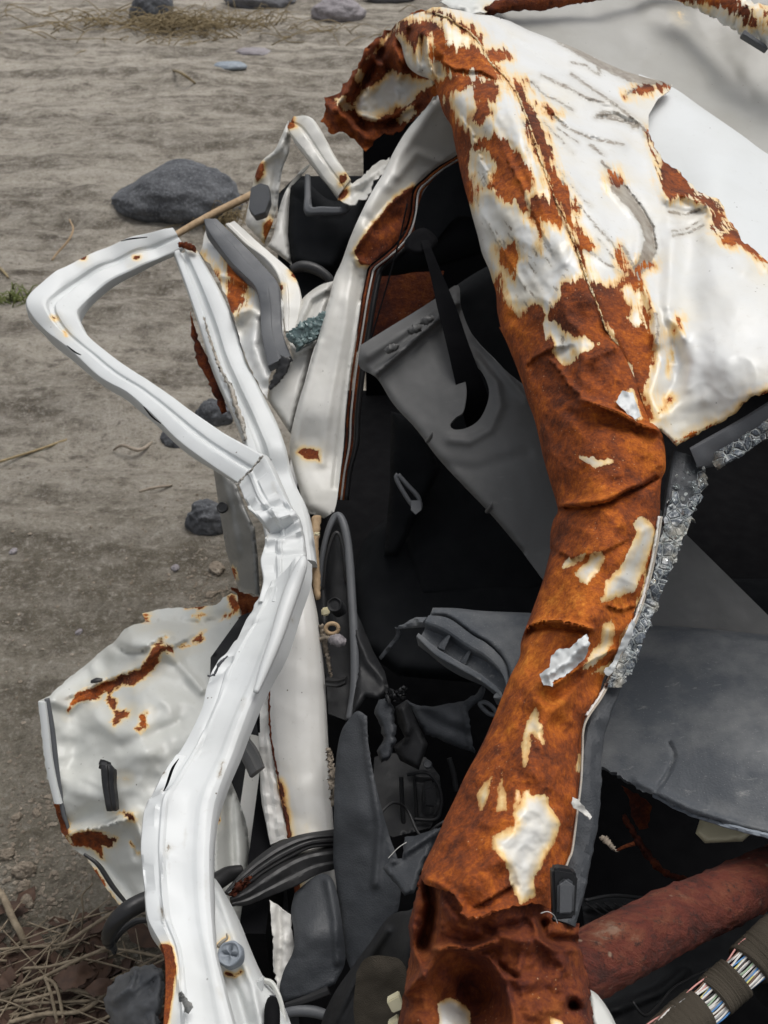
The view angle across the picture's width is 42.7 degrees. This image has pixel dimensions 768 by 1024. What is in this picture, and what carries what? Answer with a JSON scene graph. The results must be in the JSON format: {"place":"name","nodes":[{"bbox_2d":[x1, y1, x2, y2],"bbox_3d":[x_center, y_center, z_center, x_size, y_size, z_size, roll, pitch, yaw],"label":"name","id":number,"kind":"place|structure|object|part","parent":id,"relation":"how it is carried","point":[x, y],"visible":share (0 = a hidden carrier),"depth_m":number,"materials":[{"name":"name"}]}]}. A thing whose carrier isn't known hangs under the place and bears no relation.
{"place":"outdoors","nodes":[
{"label":"outdoors","id":0,"kind":"place"},
{"bbox_2d":[0,0,484,1019],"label":"ground","id":1,"kind":"structure","parent":0,"point":[90,130],"depth_m":3.53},
{"bbox_2d":[0,267,8,278],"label":"twig","id":2,"kind":"object","parent":1,"relation":"on","point":[4,272],"visible":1,"depth_m":4.02,"materials":[{"name":"brown wood"}]},
{"bbox_2d":[0,848,14,860],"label":"pebble","id":3,"kind":"object","parent":1,"relation":"on","point":[6,854],"visible":1,"depth_m":1.75,"materials":[{"name":"beige stone"}]},
{"bbox_2d":[9,548,16,554],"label":"pebble","id":4,"kind":"object","parent":1,"relation":"on","point":[12,551],"visible":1,"depth_m":2.46,"materials":[{"name":"stone"}]},
{"bbox_2d":[0,887,28,949],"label":"stick","id":5,"kind":"object","parent":1,"relation":"on","point":[11,916],"visible":0.96,"depth_m":1.62,"materials":[{"name":"wood"}]},
{"bbox_2d":[11,812,21,821],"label":"pebble","id":6,"kind":"object","parent":1,"relation":"on","point":[15,817],"visible":1,"depth_m":1.82,"materials":[{"name":"beige stone"}]},
{"bbox_2d":[0,282,37,306],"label":"grass tuft","id":7,"kind":"object","parent":1,"relation":"on","point":[15,297],"visible":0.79,"depth_m":3.76,"materials":[{"name":"green plant"}]},
{"bbox_2d":[16,879,30,892],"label":"pebble","id":8,"kind":"object","parent":1,"relation":"on","point":[24,885],"visible":1,"depth_m":1.70,"materials":[{"name":"beige stone"}]},
{"bbox_2d":[11,861,36,878],"bbox_3d":[-0.631,0.630,1.728,0.045,0.034,0.032,0,35,0],"label":"pebble","id":9,"kind":"object","parent":1,"relation":"on","point":[23,870],"visible":1,"depth_m":1.72,"materials":[{"name":"beige stone"}]},
{"bbox_2d":[20,894,35,908],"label":"pebble","id":10,"kind":"object","parent":1,"relation":"on","point":[28,901],"visible":0.92,"depth_m":1.68,"materials":[{"name":"beige stone"}]},
{"bbox_2d":[0,439,66,462],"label":"dry stalk","id":11,"kind":"object","parent":1,"relation":"on","point":[31,451],"visible":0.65,"depth_m":2.93,"materials":[{"name":"beige plant"}]},
{"bbox_2d":[32,808,40,817],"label":"pebble","id":12,"kind":"object","parent":1,"relation":"on","point":[36,812],"visible":1,"depth_m":1.83,"materials":[{"name":"grey stone"}]},
{"bbox_2d":[46,897,55,904],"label":"pebble","id":13,"kind":"object","parent":1,"relation":"on","point":[50,901],"visible":1,"depth_m":1.68,"materials":[{"name":"beige stone"}]},
{"bbox_2d":[50,916,62,922],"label":"pebble","id":14,"kind":"object","parent":1,"relation":"on","point":[56,920],"visible":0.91,"depth_m":1.65,"materials":[{"name":"grey stone"}]},
{"bbox_2d":[51,219,73,260],"bbox_3d":[-1.384,-1.188,4.295,0.066,0.107,0.236,5,35,7],"label":"dry stalk","id":15,"kind":"object","parent":1,"relation":"on","point":[62,247],"visible":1,"depth_m":4.25,"materials":[{"name":"plant"}]},
{"bbox_2d":[75,629,82,634],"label":"pebble","id":16,"kind":"object","parent":1,"relation":"on","point":[78,631],"visible":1,"depth_m":2.22,"materials":[{"name":"stone"}]},
{"bbox_2d":[0,886,164,1023],"bbox_3d":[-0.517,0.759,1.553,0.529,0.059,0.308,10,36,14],"label":"leaf litter","id":17,"kind":"object","parent":1,"relation":"on","point":[145,940],"visible":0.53,"depth_m":1.59,"materials":[{"name":"brown plant"}]},
{"bbox_2d":[0,966,16,990],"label":"dead leaf","id":18,"kind":"object","parent":17,"relation":"on","point":[8,977],"visible":1,"depth_m":1.52,"materials":[{"name":"brown plant"}]},
{"bbox_2d":[43,977,57,1022],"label":"straw stalk","id":19,"kind":"object","parent":17,"relation":"on","point":[49,989],"visible":1,"depth_m":1.50,"materials":[{"name":"beige plant"}]},
{"bbox_2d":[0,998,103,1011],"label":"straw stalk","id":20,"kind":"object","parent":17,"relation":"on","point":[49,1002],"visible":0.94,"depth_m":1.51,"materials":[{"name":"beige plant"}]},
{"bbox_2d":[0,946,106,996],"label":"straw stalk","id":21,"kind":"object","parent":17,"relation":"on","point":[51,973],"visible":0.93,"depth_m":1.54,"materials":[{"name":"beige plant"}]},
{"bbox_2d":[43,976,65,1023],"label":"straw stalk","id":22,"kind":"object","parent":17,"relation":"on","point":[53,982],"visible":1,"depth_m":1.51,"materials":[{"name":"beige plant"}]},
{"bbox_2d":[13,988,99,1002],"bbox_3d":[-0.505,0.749,1.519,0.137,0.036,0.018,-5,35,-7],"label":"straw stalk","id":23,"kind":"object","parent":17,"relation":"on","point":[46,995],"visible":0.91,"depth_m":1.51,"materials":[{"name":"beige plant"}]},
{"bbox_2d":[9,993,106,1023],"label":"straw stalk","id":24,"kind":"object","parent":17,"relation":"on","point":[58,1013],"visible":0.94,"depth_m":1.50,"materials":[{"name":"beige plant"}]},
{"bbox_2d":[23,949,108,969],"bbox_3d":[-0.504,0.713,1.562,0.137,0.016,0.018,-8,36,-11],"label":"straw stalk","id":25,"kind":"object","parent":17,"relation":"on","point":[43,967],"visible":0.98,"depth_m":1.55,"materials":[{"name":"beige plant"}]},
{"bbox_2d":[58,908,77,949],"bbox_3d":[-0.509,0.676,1.591,0.009,0.037,0.058,15,38,20],"label":"straw stalk","id":26,"kind":"object","parent":17,"relation":"on","point":[68,930],"visible":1,"depth_m":1.58,"materials":[{"name":"beige plant"}]},
{"bbox_2d":[53,961,95,991],"bbox_3d":[-0.478,0.718,1.524,0.056,0.028,0.054,-25,42,-31],"label":"dead leaf","id":27,"kind":"object","parent":17,"relation":"on","point":[76,975],"visible":1,"depth_m":1.52,"materials":[{"name":"brown plant"}]},
{"bbox_2d":[57,910,113,946],"bbox_3d":[-0.476,0.676,1.589,0.107,0.041,0.020,-15,38,-20],"label":"straw stalk","id":28,"kind":"object","parent":17,"relation":"on","point":[89,927],"visible":0.86,"depth_m":1.58,"materials":[{"name":"beige plant"}]},
{"bbox_2d":[80,883,92,930],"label":"straw stalk","id":29,"kind":"object","parent":17,"relation":"on","point":[84,891],"visible":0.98,"depth_m":1.60,"materials":[{"name":"beige plant"}]},
{"bbox_2d":[84,978,112,997],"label":"dead leaf","id":30,"kind":"object","parent":17,"relation":"on","point":[97,987],"visible":0.95,"depth_m":1.51,"materials":[{"name":"brown plant"}]},
{"bbox_2d":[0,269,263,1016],"bbox_3d":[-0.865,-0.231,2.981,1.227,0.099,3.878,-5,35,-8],"label":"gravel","id":31,"kind":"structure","parent":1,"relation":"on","point":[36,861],"depth_m":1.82,"materials":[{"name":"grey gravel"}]},
{"bbox_2d":[113,441,152,451],"bbox_3d":[-0.725,-0.205,2.972,0.172,0.045,0.085,-19,39,-25],"label":"root","id":32,"kind":"object","parent":1,"relation":"on","point":[146,446],"visible":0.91,"depth_m":2.93,"materials":[{"name":"brown wood"}]},
{"bbox_2d":[103,964,164,1023],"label":"rock","id":33,"kind":"object","parent":1,"relation":"on","point":[135,994],"visible":1,"depth_m":1.06,"materials":[{"name":"grey stone"}]},
{"bbox_2d":[129,0,174,20],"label":"rock","id":34,"kind":"object","parent":1,"relation":"on","point":[148,6],"visible":0.46,"depth_m":9.00,"materials":[{"name":"grey stone"}]},
{"bbox_2d":[139,484,172,491],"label":"twig","id":35,"kind":"object","parent":1,"relation":"on","point":[153,487],"visible":1,"depth_m":2.75,"materials":[{"name":"brown wood"}]},
{"bbox_2d":[160,432,179,447],"bbox_3d":[-0.617,-0.225,3.017,0.141,0.082,0.099,0,35,0],"label":"rock","id":36,"kind":"object","parent":1,"relation":"on","point":[166,440],"visible":0.16,"depth_m":2.98,"materials":[{"name":"grey stone"}]},
{"bbox_2d":[171,564,178,571],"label":"pebble","id":37,"kind":"object","parent":1,"relation":"on","point":[175,568],"visible":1,"depth_m":2.42,"materials":[{"name":"stone"}]},
{"bbox_2d":[111,159,242,225],"bbox_3d":[-0.974,-1.488,4.629,0.632,0.298,0.439,0,35,0],"label":"rock","id":38,"kind":"object","parent":1,"relation":"on","point":[179,191],"visible":0.82,"depth_m":4.49,"materials":[{"name":"grey stone"}]},
{"bbox_2d":[172,69,195,83],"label":"twig","id":39,"kind":"object","parent":1,"relation":"on","point":[184,75],"visible":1,"depth_m":6.84,"materials":[{"name":"brown wood"}]},
{"bbox_2d":[99,0,304,45],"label":"grass tuft","id":40,"kind":"object","parent":1,"relation":"on","point":[235,19],"visible":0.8,"depth_m":8.63,"materials":[{"name":"brown plant"}]},
{"bbox_2d":[185,499,222,535],"bbox_3d":[-0.454,0.021,2.554,0.128,0.115,0.096,0,35,0],"label":"rock","id":41,"kind":"object","parent":1,"relation":"on","point":[203,517],"visible":0.67,"depth_m":2.52,"materials":[{"name":"grey stone"}]},
{"bbox_2d":[0,0,417,55],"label":"grass tuft","id":42,"kind":"object","parent":1,"relation":"on","point":[129,23],"visible":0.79,"depth_m":8.70,"materials":[{"name":"brown plant"}]},
{"bbox_2d":[205,591,216,597],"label":"pebble","id":43,"kind":"object","parent":1,"relation":"on","point":[209,594],"visible":1,"depth_m":2.32,"materials":[{"name":"beige stone"}]},
{"bbox_2d":[195,398,232,425],"bbox_3d":[-0.528,-0.303,3.053,0.122,0.108,0.082,0,35,0],"label":"rock","id":44,"kind":"object","parent":1,"relation":"on","point":[208,411],"visible":0.61,"depth_m":3.02,"materials":[{"name":"grey stone"}]},
{"bbox_2d":[209,561,225,575],"bbox_3d":[-0.414,0.139,2.425,0.048,0.028,0.040,18,39,24],"label":"pebble","id":45,"kind":"object","parent":1,"relation":"on","point":[217,568],"visible":1,"depth_m":2.41,"materials":[{"name":"beige stone"}]},
{"bbox_2d":[163,200,274,233],"bbox_3d":[-0.722,-1.379,4.524,0.572,0.166,0.344,0,35,0],"label":"grass tuft","id":46,"kind":"object","parent":1,"relation":"on","point":[225,219],"visible":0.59,"depth_m":4.50,"materials":[{"name":"brown plant"}]},
{"bbox_2d":[214,61,246,70],"bbox_3d":[-1.131,-3.283,7.240,0.248,0.062,0.183,0,35,0],"label":"rock","id":47,"kind":"object","parent":1,"relation":"on","point":[232,65],"visible":0.91,"depth_m":7.19,"materials":[{"name":"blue stone"}]},
{"bbox_2d":[235,47,270,55],"bbox_3d":[-1.049,-3.696,7.917,0.315,0.081,0.219,0,35,0],"label":"rock","id":48,"kind":"object","parent":1,"relation":"on","point":[259,51],"visible":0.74,"depth_m":7.85,"materials":[{"name":"stone"}]},
{"bbox_2d":[224,0,295,8],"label":"rock","id":49,"kind":"object","parent":1,"relation":"on","point":[250,4],"visible":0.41,"depth_m":9.87,"materials":[{"name":"grey stone"}]},
{"bbox_2d":[223,15,390,45],"bbox_3d":[-0.679,-4.200,8.568,1.452,0.174,1.013,13,37,18],"label":"grass tuft","id":50,"kind":"object","parent":1,"relation":"on","point":[330,30],"visible":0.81,"depth_m":8.62,"materials":[{"name":"brown plant"}]},
{"bbox_2d":[311,0,366,21],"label":"rock","id":51,"kind":"object","parent":1,"relation":"on","point":[343,10],"visible":0.84,"depth_m":8.94,"materials":[{"name":"stone"}]},
{"bbox_2d":[369,0,412,2],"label":"rock","id":52,"kind":"object","parent":1,"relation":"on","point":[387,1],"visible":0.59,"depth_m":10.04,"materials":[{"name":"grey stone"}]},
{"bbox_2d":[26,0,767,1023],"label":"wrecked car","id":53,"kind":"object","parent":1,"relation":"on","point":[568,198],"visible":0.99,"depth_m":1.20,"materials":[{"name":"white paint"}]},
{"bbox_2d":[175,191,250,236],"bbox_3d":[-0.308,-0.550,1.806,0.018,0.046,0.214,27,43,33],"label":"stick","id":54,"kind":"object","parent":53,"relation":"on","point":[221,209],"visible":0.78,"depth_m":1.80,"materials":[{"name":"beige wood"}]},
{"bbox_3d":[-0.189,-0.297,1.532,0.219,0.227,0.324,0,35,0],"label":"rear door","id":55,"kind":"part","parent":53,"relation":"part of","materials":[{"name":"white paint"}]},
{"bbox_2d":[311,515,320,599],"bbox_3d":[-0.092,0.060,1.328,0.016,0.078,0.098,0,35,0],"label":"bamboo stick","id":56,"kind":"object","parent":53,"relation":"on","point":[316,523],"visible":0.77,"depth_m":1.32,"materials":[{"name":"wood"}]},
{"bbox_2d":[319,635,329,641],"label":"twig","id":57,"kind":"object","parent":53,"relation":"on","point":[324,637],"visible":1,"depth_m":1.25,"materials":[{"name":"brown wood"}]},
{"bbox_2d":[318,623,332,676],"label":"twig","id":58,"kind":"object","parent":53,"relation":"on","point":[326,651],"visible":0.98,"depth_m":1.26,"materials":[{"name":"brown wood"}]},
{"bbox_2d":[325,747,334,806],"bbox_3d":[-0.062,0.313,1.165,0.014,0.039,0.063,-5,35,-7],"label":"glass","id":59,"kind":"object","parent":53,"relation":"on","point":[331,770],"visible":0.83,"depth_m":1.16,"materials":[{"name":"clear glass"}]},
{"bbox_2d":[324,621,339,635],"bbox_3d":[-0.066,0.149,1.255,0.021,0.016,0.013,0,35,0],"label":"cane ring","id":60,"kind":"object","parent":53,"relation":"attached to","point":[332,623],"visible":1,"depth_m":1.25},
{"bbox_2d":[328,634,345,647],"bbox_3d":[-0.059,0.162,1.241,0.024,0.017,0.018,0,35,0],"label":"shell nub","id":61,"kind":"object","parent":53,"relation":"on","point":[338,640],"visible":1,"depth_m":1.24,"materials":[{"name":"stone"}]},
{"bbox_2d":[358,285,767,634],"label":"trim panel","id":62,"kind":"structure","parent":53,"relation":"attached to","point":[491,459],"depth_m":1.29,"materials":[{"name":"grey plastic"}]},
{"bbox_2d":[599,835,617,851],"bbox_3d":[0.223,0.331,0.978,0.021,0.018,0.011,23,41,29],"label":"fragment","id":63,"kind":"object","parent":53,"relation":"on","point":[606,840],"visible":1,"depth_m":0.97,"materials":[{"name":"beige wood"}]}
]}

